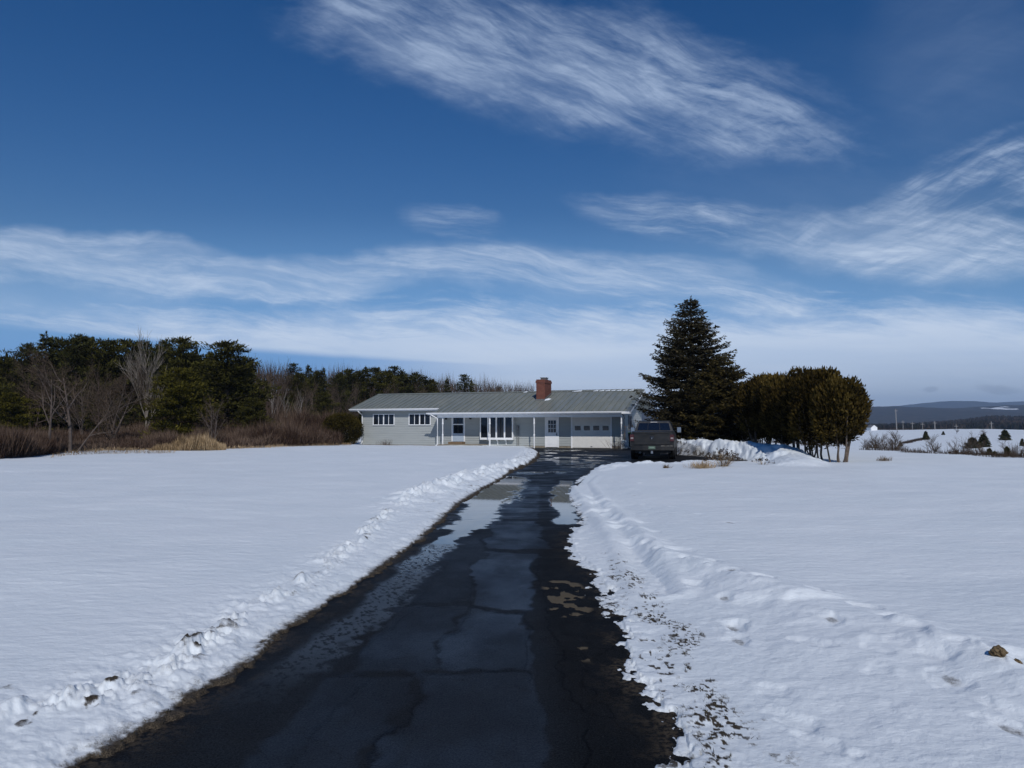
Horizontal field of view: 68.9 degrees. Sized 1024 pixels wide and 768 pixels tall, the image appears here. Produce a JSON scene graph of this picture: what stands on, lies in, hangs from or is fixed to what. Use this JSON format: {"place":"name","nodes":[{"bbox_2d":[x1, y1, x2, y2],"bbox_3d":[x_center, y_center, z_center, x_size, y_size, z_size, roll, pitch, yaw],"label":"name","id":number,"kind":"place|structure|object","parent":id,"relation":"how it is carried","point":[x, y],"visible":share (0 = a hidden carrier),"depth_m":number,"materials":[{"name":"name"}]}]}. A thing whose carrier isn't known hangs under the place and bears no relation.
{"place":"outdoors","nodes":[
{"label":"outdoors","id":0,"kind":"place"},
{"bbox_2d":[78,448,747,767],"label":"driveway","id":1,"kind":"structure","parent":0,"point":[479,630],"depth_m":4.82,"materials":[{"name":"asphalt"}]},
{"bbox_2d":[605,434,629,448],"bbox_3d":[6.754,3.728,49.029,2.167,1.181,1.406,0,-3,0],"label":"bare shrub","id":2,"kind":"object","parent":1,"relation":"on","point":[621,444],"visible":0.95,"depth_m":48.85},
{"bbox_2d":[630,421,680,458],"bbox_3d":[6.989,2.699,36.555,2.520,1.797,5.950,-1,-3,13],"label":"pickup truck","id":3,"kind":"object","parent":1,"relation":"on","point":[652,437],"visible":1,"depth_m":34.08,"materials":[{"name":"paint"}]},
{"bbox_2d":[0,429,1023,767],"bbox_3d":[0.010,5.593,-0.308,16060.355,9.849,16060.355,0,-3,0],"label":"ground","id":4,"kind":"structure","parent":0,"point":[860,609],"depth_m":7.25,"materials":[{"name":"snow"}]},
{"bbox_2d":[0,373,17,427],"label":"white pine","id":5,"kind":"object","parent":4,"relation":"on","point":[7,386],"visible":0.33,"depth_m":58.81,"materials":[{"name":"green plant"}]},
{"bbox_2d":[0,354,35,423],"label":"white pine","id":6,"kind":"object","parent":4,"relation":"on","point":[5,368],"visible":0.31,"depth_m":62.12,"materials":[{"name":"green plant"}]},
{"bbox_2d":[0,391,52,431],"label":"white pine","id":7,"kind":"object","parent":4,"relation":"on","point":[8,407],"visible":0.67,"depth_m":48.90,"materials":[{"name":"green plant"}]},
{"bbox_2d":[0,342,52,421],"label":"white pine","id":8,"kind":"object","parent":4,"relation":"on","point":[26,347],"visible":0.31,"depth_m":65.88,"materials":[{"name":"green plant"}]},
{"bbox_2d":[0,424,68,458],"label":"brush","id":9,"kind":"object","parent":4,"relation":"on","point":[15,443],"visible":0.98,"depth_m":34.24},
{"bbox_2d":[2,353,75,427],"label":"bare tree","id":10,"kind":"object","parent":4,"relation":"on","point":[28,392],"visible":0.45,"depth_m":60.55,"materials":[{"name":"brown plant"}]},
{"bbox_2d":[21,331,67,431],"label":"hemlock","id":11,"kind":"object","parent":4,"relation":"on","point":[47,339],"visible":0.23,"depth_m":65.84,"materials":[{"name":"plant"}]},
{"bbox_2d":[15,336,78,428],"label":"white pine","id":12,"kind":"object","parent":4,"relation":"on","point":[56,346],"visible":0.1,"depth_m":68.75,"materials":[{"name":"green plant"}]},
{"bbox_2d":[21,355,78,440],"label":"bare tree","id":13,"kind":"object","parent":4,"relation":"on","point":[51,399],"visible":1,"depth_m":38.57,"materials":[{"name":"brown plant"}]},
{"bbox_2d":[15,341,100,452],"bbox_3d":[-24.885,0.791,40.729,4.279,6.509,3.018,3,-4,-44],"label":"leaning bare tree","id":14,"kind":"object","parent":4,"relation":"on","point":[67,420],"visible":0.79,"depth_m":40.20,"materials":[{"name":"brown plant"}]},
{"bbox_2d":[45,333,102,430],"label":"white pine","id":15,"kind":"object","parent":4,"relation":"on","point":[75,345],"visible":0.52,"depth_m":64.78,"materials":[{"name":"green plant"}]},
{"bbox_2d":[62,371,95,436],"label":"bare tree","id":16,"kind":"object","parent":4,"relation":"on","point":[82,413],"visible":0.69,"depth_m":55.83,"materials":[{"name":"brown plant"}]},
{"bbox_2d":[55,336,129,430],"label":"white pine","id":17,"kind":"object","parent":4,"relation":"on","point":[97,345],"visible":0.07,"depth_m":67.68,"materials":[{"name":"green plant"}]},
{"bbox_2d":[82,357,112,430],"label":"bare tree","id":18,"kind":"object","parent":4,"relation":"on","point":[96,387],"visible":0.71,"depth_m":60.97,"materials":[{"name":"brown plant"}]},
{"bbox_2d":[58,337,142,430],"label":"white pine","id":19,"kind":"object","parent":4,"relation":"on","point":[100,354],"visible":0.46,"depth_m":65.41,"materials":[{"name":"green plant"}]},
{"bbox_2d":[77,394,129,452],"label":"bare tree","id":20,"kind":"object","parent":4,"relation":"on","point":[104,417],"visible":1,"depth_m":40.76,"materials":[{"name":"brown plant"}]},
{"bbox_2d":[51,448,173,456],"bbox_3d":[-20.707,3.555,38.980,5.796,0.389,10.128,1,-3,-24],"label":"weed stubble","id":21,"kind":"object","parent":4,"relation":"on","point":[120,450],"visible":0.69,"depth_m":39.63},
{"bbox_2d":[99,408,132,432],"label":"white pine","id":22,"kind":"object","parent":4,"relation":"on","point":[127,418],"visible":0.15,"depth_m":59.81,"materials":[{"name":"green plant"}]},
{"bbox_2d":[68,360,168,440],"bbox_3d":[-26.670,1.443,50.278,6.814,6.292,5.667,-3,-4,40],"label":"bare tree","id":23,"kind":"object","parent":4,"relation":"on","point":[115,389],"visible":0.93,"depth_m":50.14,"materials":[{"name":"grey plant"}]},
{"bbox_2d":[104,338,147,403],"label":"white pine","id":24,"kind":"object","parent":4,"relation":"on","point":[130,343],"visible":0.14,"depth_m":69.22,"materials":[{"name":"green plant"}]},
{"bbox_2d":[3,345,256,433],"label":"woodland","id":25,"kind":"object","parent":4,"relation":"on","point":[201,360],"visible":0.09,"depth_m":66.86,"materials":[{"name":"plant"}]},
{"bbox_2d":[125,339,160,431],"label":"white pine","id":26,"kind":"object","parent":4,"relation":"on","point":[148,344],"visible":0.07,"depth_m":70.75,"materials":[{"name":"green plant"}]},
{"bbox_2d":[113,328,173,427],"bbox_3d":[-28.017,0.154,57.725,4.893,9.597,2.879,2,-4,-36],"label":"pale bare tree","id":27,"kind":"object","parent":4,"relation":"on","point":[146,380],"visible":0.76,"depth_m":57.68,"materials":[{"name":"grey plant"}]},
{"bbox_2d":[125,338,177,421],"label":"white pine","id":28,"kind":"object","parent":4,"relation":"on","point":[162,344],"visible":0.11,"depth_m":67.64,"materials":[{"name":"green plant"}]},
{"bbox_2d":[130,335,218,422],"bbox_3d":[-28.324,0.515,63.727,7.349,9.474,6.403,0,-3,-3],"label":"white pine","id":29,"kind":"object","parent":4,"relation":"on","point":[184,345],"visible":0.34,"depth_m":63.68,"materials":[{"name":"green plant"}]},
{"bbox_2d":[136,366,224,438],"bbox_3d":[-23.329,1.670,52.179,5.690,5.882,5.954,-1,-3,20],"label":"white pine","id":30,"kind":"object","parent":4,"relation":"on","point":[174,394],"visible":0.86,"depth_m":51.77,"materials":[{"name":"green plant"}]},
{"bbox_2d":[148,431,226,450],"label":"reed grass","id":31,"kind":"structure","parent":4,"relation":"on","point":[205,442],"depth_m":43.50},
{"bbox_2d":[36,401,348,453],"bbox_3d":[-20.209,2.374,52.396,24.468,4.277,27.426,2,-4,-27],"label":"tangled brush","id":32,"kind":"object","parent":4,"relation":"on","point":[304,430],"visible":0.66,"depth_m":51.19,"materials":[{"name":"plant"}]},
{"bbox_2d":[45,442,351,454],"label":"dry grass","id":33,"kind":"structure","parent":4,"relation":"on","point":[267,446],"depth_m":47.24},
{"bbox_2d":[196,394,227,438],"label":"bare tree","id":34,"kind":"object","parent":4,"relation":"on","point":[212,413],"visible":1,"depth_m":45.53,"materials":[{"name":"grey plant"}]},
{"bbox_2d":[197,411,226,435],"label":"bare tree","id":35,"kind":"object","parent":4,"relation":"on","point":[214,424],"visible":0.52,"depth_m":50.03,"materials":[{"name":"brown plant"}]},
{"bbox_2d":[148,339,284,427],"bbox_3d":[-21.888,0.692,56.655,9.722,8.323,8.471,-1,-3,23],"label":"white pine","id":36,"kind":"object","parent":4,"relation":"on","point":[227,351],"visible":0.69,"depth_m":56.36,"materials":[{"name":"green plant"}]},
{"bbox_2d":[230,397,274,431],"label":"white pine","id":37,"kind":"object","parent":4,"relation":"on","point":[259,408],"visible":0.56,"depth_m":54.65,"materials":[{"name":"green plant"}]},
{"bbox_2d":[261,386,279,415],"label":"bare tree","id":38,"kind":"object","parent":4,"relation":"on","point":[270,405],"visible":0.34,"depth_m":87.73,"materials":[{"name":"brown plant"}]},
{"bbox_2d":[259,358,292,416],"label":"bare tree","id":39,"kind":"object","parent":4,"relation":"on","point":[283,386],"visible":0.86,"depth_m":91.70,"materials":[{"name":"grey plant"}]},
{"bbox_2d":[276,363,311,419],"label":"sparse pine","id":40,"kind":"object","parent":4,"relation":"on","point":[293,369],"visible":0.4,"depth_m":96.00,"materials":[{"name":"green plant"}]},
{"bbox_2d":[280,372,317,417],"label":"white pine","id":41,"kind":"object","parent":4,"relation":"on","point":[297,376],"visible":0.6,"depth_m":93.62,"materials":[{"name":"green plant"}]},
{"bbox_2d":[290,383,313,420],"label":"bare tree","id":42,"kind":"object","parent":4,"relation":"on","point":[305,401],"visible":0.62,"depth_m":83.62,"materials":[{"name":"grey plant"}]},
{"bbox_2d":[303,365,315,412],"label":"hemlock","id":43,"kind":"object","parent":4,"relation":"on","point":[310,371],"visible":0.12,"depth_m":98.07,"materials":[{"name":"plant"}]},
{"bbox_2d":[300,369,325,414],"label":"white pine","id":44,"kind":"object","parent":4,"relation":"on","point":[315,377],"visible":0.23,"depth_m":98.59,"materials":[{"name":"green plant"}]},
{"bbox_2d":[303,381,329,409],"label":"bare tree","id":45,"kind":"object","parent":4,"relation":"on","point":[312,394],"visible":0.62,"depth_m":92.53,"materials":[{"name":"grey plant"}]},
{"bbox_2d":[315,367,328,408],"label":"hemlock","id":46,"kind":"object","parent":4,"relation":"on","point":[322,385],"visible":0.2,"depth_m":98.00,"materials":[{"name":"plant"}]},
{"bbox_2d":[305,391,341,418],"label":"white pine","id":47,"kind":"object","parent":4,"relation":"on","point":[322,401],"visible":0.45,"depth_m":77.68,"materials":[{"name":"green plant"}]},
{"bbox_2d":[322,372,356,414],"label":"white pine","id":48,"kind":"object","parent":4,"relation":"on","point":[339,378],"visible":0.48,"depth_m":91.80,"materials":[{"name":"green plant"}]},
{"bbox_2d":[321,411,363,444],"bbox_3d":[-12.922,3.493,56.973,3.346,3.056,2.916,0,-3,0],"label":"yew bush","id":49,"kind":"object","parent":4,"relation":"on","point":[353,427],"visible":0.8,"depth_m":56.46,"materials":[{"name":"green plant"}]},
{"bbox_2d":[330,380,361,414],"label":"bare tree","id":50,"kind":"object","parent":4,"relation":"on","point":[347,406],"visible":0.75,"depth_m":85.55,"materials":[{"name":"brown plant"}]},
{"bbox_2d":[334,368,369,418],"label":"white pine","id":51,"kind":"object","parent":4,"relation":"on","point":[348,372],"visible":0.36,"depth_m":97.70,"materials":[{"name":"green plant"}]},
{"bbox_2d":[344,369,369,422],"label":"white pine","id":52,"kind":"object","parent":4,"relation":"on","point":[359,374],"visible":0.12,"depth_m":99.60,"materials":[{"name":"green plant"}]},
{"bbox_2d":[349,383,366,414],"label":"bare tree","id":53,"kind":"object","parent":4,"relation":"on","point":[356,400],"visible":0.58,"depth_m":89.72,"materials":[{"name":"brown plant"}]},
{"bbox_2d":[357,366,369,419],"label":"hemlock","id":54,"kind":"object","parent":4,"relation":"on","point":[364,369],"visible":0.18,"depth_m":99.96,"materials":[{"name":"plant"}]},
{"bbox_2d":[358,366,392,416],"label":"white pine","id":55,"kind":"object","parent":4,"relation":"on","point":[374,379],"visible":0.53,"depth_m":97.38,"materials":[{"name":"green plant"}]},
{"bbox_2d":[236,353,535,418],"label":"bare woodland","id":56,"kind":"object","parent":4,"relation":"on","point":[267,376],"visible":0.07,"depth_m":108.09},
{"bbox_2d":[378,369,405,393],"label":"white pine","id":57,"kind":"object","parent":4,"relation":"on","point":[391,381],"visible":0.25,"depth_m":99.60,"materials":[{"name":"green plant"}]},
{"bbox_2d":[387,365,413,393],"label":"sparse pine","id":58,"kind":"object","parent":4,"relation":"on","point":[398,373],"visible":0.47,"depth_m":103.49,"materials":[{"name":"green plant"}]},
{"bbox_2d":[396,373,416,393],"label":"white pine","id":59,"kind":"object","parent":4,"relation":"on","point":[404,382],"visible":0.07,"depth_m":105.73,"materials":[{"name":"green plant"}]},
{"bbox_2d":[400,372,429,392],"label":"white pine","id":60,"kind":"object","parent":4,"relation":"on","point":[414,377],"visible":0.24,"depth_m":105.68,"materials":[{"name":"green plant"}]},
{"bbox_2d":[415,376,435,392],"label":"sparse pine","id":61,"kind":"object","parent":4,"relation":"on","point":[426,382],"visible":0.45,"depth_m":107.95,"materials":[{"name":"green plant"}]},
{"bbox_2d":[422,379,442,392],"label":"white pine","id":62,"kind":"object","parent":4,"relation":"on","point":[434,386],"visible":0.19,"depth_m":109.58,"materials":[{"name":"green plant"}]},
{"bbox_2d":[79,517,788,767],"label":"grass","id":63,"kind":"structure","parent":4,"relation":"on","point":[660,693],"depth_m":4.41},
{"bbox_2d":[441,377,451,392],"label":"hemlock","id":64,"kind":"object","parent":4,"relation":"on","point":[447,386],"visible":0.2,"depth_m":118.08,"materials":[{"name":"plant"}]},
{"bbox_2d":[453,374,479,391],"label":"sparse pine","id":65,"kind":"object","parent":4,"relation":"on","point":[464,386],"visible":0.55,"depth_m":119.72,"materials":[{"name":"green plant"}]},
{"bbox_2d":[349,377,653,447],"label":"ranch house","id":66,"kind":"structure","parent":4,"relation":"on","point":[543,415],"depth_m":54.07,"materials":[{"name":"wood"}]},
{"bbox_2d":[373,414,394,424],"bbox_3d":[-9.835,2.724,57.186,1.870,0.880,0.070,-1,-3,20],"label":"window","id":67,"kind":"structure","parent":66,"relation":"in","point":[378,419],"depth_m":57.17,"materials":[{"name":"glass"}]},
{"bbox_2d":[408,413,430,424],"bbox_3d":[-6.944,2.661,56.134,1.840,0.880,0.070,-1,-3,20],"label":"window","id":68,"kind":"structure","parent":66,"relation":"in","point":[414,419],"depth_m":56.12,"materials":[{"name":"glass"}]},
{"bbox_2d":[451,418,464,441],"bbox_3d":[-3.976,3.255,55.024,1.080,1.960,0.080,-1,-3,20],"label":"front door","id":69,"kind":"structure","parent":66,"relation":"in","point":[458,424],"depth_m":55.01,"materials":[{"name":"white paint"}]},
{"bbox_2d":[480,417,513,444],"bbox_3d":[-1.078,3.304,53.819,2.540,2.140,0.340,-1,-3,20],"label":"bay window","id":70,"kind":"structure","parent":66,"relation":"in","point":[501,428],"depth_m":53.66,"materials":[{"name":"glass"}]},
{"bbox_2d":[545,417,558,446],"bbox_3d":[2.806,3.401,52.525,1.030,2.110,0.100,-1,-3,20],"label":"side door","id":71,"kind":"structure","parent":66,"relation":"in","point":[551,423],"depth_m":52.54,"materials":[{"name":"white paint"}]},
{"bbox_2d":[571,417,611,447],"bbox_3d":[5.454,3.326,51.599,2.900,2.210,0.051,-1,-3,20],"label":"garage door","id":72,"kind":"structure","parent":66,"relation":"in","point":[586,432],"depth_m":51.59,"materials":[{"name":"beige paint"}]},
{"bbox_2d":[630,295,744,439],"bbox_3d":[11.174,-0.699,45.535,8.112,9.545,8.084,0,-3,0],"label":"spruce tree","id":73,"kind":"object","parent":4,"relation":"on","point":[678,356],"visible":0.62,"depth_m":44.64,"materials":[{"name":"green plant"}]},
{"bbox_2d":[683,460,723,468],"bbox_3d":[6.380,2.640,24.715,1.382,0.369,1.069,0,-3,0],"label":"grass tuft","id":74,"kind":"object","parent":4,"relation":"on","point":[700,466],"visible":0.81,"depth_m":24.73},
{"bbox_2d":[676,354,753,441],"bbox_3d":[11.957,1.037,42.425,5.367,5.749,5.186,0,-3,0],"label":"brown conifer","id":75,"kind":"object","parent":4,"relation":"on","point":[714,387],"visible":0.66,"depth_m":41.78,"materials":[{"name":"green plant"}]},
{"bbox_2d":[704,447,742,466],"bbox_3d":[7.193,2.478,25.244,1.201,0.720,1.107,-3,-4,44],"label":"dried perennial","id":76,"kind":"object","parent":4,"relation":"on","point":[725,463],"visible":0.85,"depth_m":25.18,"materials":[{"name":"brown plant"}]},
{"bbox_2d":[731,380,759,442],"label":"arborvitae","id":77,"kind":"object","parent":4,"relation":"on","point":[746,436],"visible":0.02,"depth_m":41.34,"materials":[{"name":"plant"}]},
{"bbox_2d":[736,374,767,442],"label":"arborvitae","id":78,"kind":"object","parent":4,"relation":"on","point":[742,386],"depth_m":39.75,"materials":[{"name":"plant"}]},
{"bbox_2d":[733,373,776,443],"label":"arborvitae","id":79,"kind":"object","parent":4,"relation":"on","point":[742,405],"visible":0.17,"depth_m":37.77,"materials":[{"name":"plant"}]},
{"bbox_2d":[752,457,774,464],"bbox_3d":[9.074,2.814,27.032,0.782,0.315,0.545,-3,-4,43],"label":"dried perennial","id":80,"kind":"object","parent":4,"relation":"on","point":[759,459],"visible":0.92,"depth_m":26.99,"materials":[{"name":"brown plant"}]},
{"bbox_2d":[749,372,789,444],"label":"arborvitae","id":81,"kind":"object","parent":4,"relation":"on","point":[755,401],"visible":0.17,"depth_m":36.34,"materials":[{"name":"plant"}]},
{"bbox_2d":[759,371,802,446],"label":"arborvitae","id":82,"kind":"object","parent":4,"relation":"on","point":[767,393],"visible":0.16,"depth_m":34.42,"materials":[{"name":"plant"}]},
{"bbox_2d":[769,366,816,457],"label":"arborvitae","id":83,"kind":"object","parent":4,"relation":"on","point":[780,397],"visible":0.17,"depth_m":32.73,"materials":[{"name":"plant"}]},
{"bbox_2d":[786,365,842,459],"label":"arborvitae","id":84,"kind":"object","parent":4,"relation":"on","point":[802,386],"visible":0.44,"depth_m":30.81,"materials":[{"name":"plant"}]},
{"bbox_2d":[807,373,873,461],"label":"arborvitae","id":85,"kind":"object","parent":4,"relation":"on","point":[834,397],"visible":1,"depth_m":29.08,"materials":[{"name":"plant"}]},
{"bbox_2d":[867,425,877,430],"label":"farmhouse","id":86,"kind":"object","parent":4,"relation":"on","point":[871,427],"visible":0.87,"depth_m":417.91,"materials":[{"name":"white paint"}]},
{"bbox_2d":[866,431,886,448],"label":"bare tree","id":87,"kind":"object","parent":4,"relation":"on","point":[876,441],"visible":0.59,"depth_m":108.34,"materials":[{"name":"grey plant"}]},
{"bbox_2d":[875,434,891,448],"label":"bare tree","id":88,"kind":"object","parent":4,"relation":"on","point":[882,446],"visible":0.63,"depth_m":110.06,"materials":[{"name":"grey plant"}]},
{"bbox_2d":[886,430,905,448],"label":"bare tree","id":89,"kind":"object","parent":4,"relation":"on","point":[890,443],"visible":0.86,"depth_m":103.23,"materials":[{"name":"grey plant"}]},
{"bbox_2d":[884,429,907,449],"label":"bare tree","id":90,"kind":"object","parent":4,"relation":"on","point":[895,440],"visible":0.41,"depth_m":104.78,"materials":[{"name":"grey plant"}]},
{"bbox_2d":[771,440,1023,457],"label":"hedge brush","id":91,"kind":"object","parent":4,"relation":"on","point":[1003,454],"visible":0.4,"depth_m":35.89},
{"bbox_2d":[901,437,922,443],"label":"hedgerow","id":92,"kind":"object","parent":4,"relation":"on","point":[914,440],"visible":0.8,"depth_m":227.00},
{"bbox_2d":[922,431,929,439],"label":"fir","id":93,"kind":"object","parent":4,"relation":"on","point":[925,436],"visible":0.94,"depth_m":239.04,"materials":[{"name":"plant"}]},
{"bbox_2d":[921,434,941,451],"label":"bare tree","id":94,"kind":"object","parent":4,"relation":"on","point":[931,442],"visible":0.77,"depth_m":100.00,"materials":[{"name":"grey plant"}]},
{"bbox_2d":[864,427,1012,429],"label":"roadside brush","id":95,"kind":"object","parent":4,"relation":"on","point":[910,428],"visible":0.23,"depth_m":473.31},
{"bbox_2d":[946,440,964,452],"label":"bare tree","id":96,"kind":"object","parent":4,"relation":"on","point":[953,446],"visible":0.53,"depth_m":95.57,"materials":[{"name":"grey plant"}]},
{"bbox_2d":[954,432,982,453],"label":"bare tree","id":97,"kind":"object","parent":4,"relation":"on","point":[968,448],"visible":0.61,"depth_m":103.39,"materials":[{"name":"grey plant"}]},
{"bbox_2d":[964,437,980,447],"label":"fir","id":98,"kind":"object","parent":4,"relation":"on","point":[974,446],"visible":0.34,"depth_m":179.92,"materials":[{"name":"plant"}]},
{"bbox_2d":[978,433,991,446],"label":"fir","id":99,"kind":"object","parent":4,"relation":"on","point":[983,438],"visible":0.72,"depth_m":182.05,"materials":[{"name":"plant"}]},
{"bbox_2d":[988,645,1008,656],"bbox_3d":[2.924,1.609,4.488,0.099,0.080,0.087,2,-4,-28],"label":"rock","id":100,"kind":"object","parent":4,"relation":"on","point":[997,651],"visible":1,"depth_m":4.46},
{"bbox_2d":[998,429,1011,439],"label":"fir","id":101,"kind":"object","parent":4,"relation":"on","point":[1005,435],"visible":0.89,"depth_m":219.99,"materials":[{"name":"plant"}]},
{"bbox_2d":[998,440,1023,453],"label":"bare tree","id":102,"kind":"object","parent":4,"relation":"on","point":[1011,444],"visible":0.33,"depth_m":96.04,"materials":[{"name":"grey plant"}]},
{"bbox_2d":[0,0,1023,408],"label":"sky","id":103,"kind":"structure","parent":0,"point":[526,191],"materials":[{"name":"blue"}]},
{"bbox_2d":[642,405,1023,423],"bbox_3d":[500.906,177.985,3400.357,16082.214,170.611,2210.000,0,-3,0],"label":"hills","id":104,"kind":"structure","parent":0,"point":[882,415],"depth_m":2857.49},
{"bbox_2d":[876,401,1015,407],"bbox_3d":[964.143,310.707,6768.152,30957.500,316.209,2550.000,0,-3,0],"label":"hills","id":105,"kind":"structure","parent":0,"point":[954,404],"depth_m":6516.63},
{"bbox_2d":[993,401,1023,404],"bbox_3d":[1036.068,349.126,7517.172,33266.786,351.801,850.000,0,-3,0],"label":"hills","id":106,"kind":"structure","parent":0,"point":[1020,403],"depth_m":7500.05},
{"bbox_3d":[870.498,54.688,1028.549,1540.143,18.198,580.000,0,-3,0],"label":"forest rise","id":107,"kind":"structure","parent":0,"visible":0},
{"bbox_2d":[866,415,1023,429],"bbox_3d":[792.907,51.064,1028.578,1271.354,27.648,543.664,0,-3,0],"label":"forest","id":108,"kind":"object","parent":107,"relation":"on","point":[1007,422],"visible":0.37,"depth_m":837.47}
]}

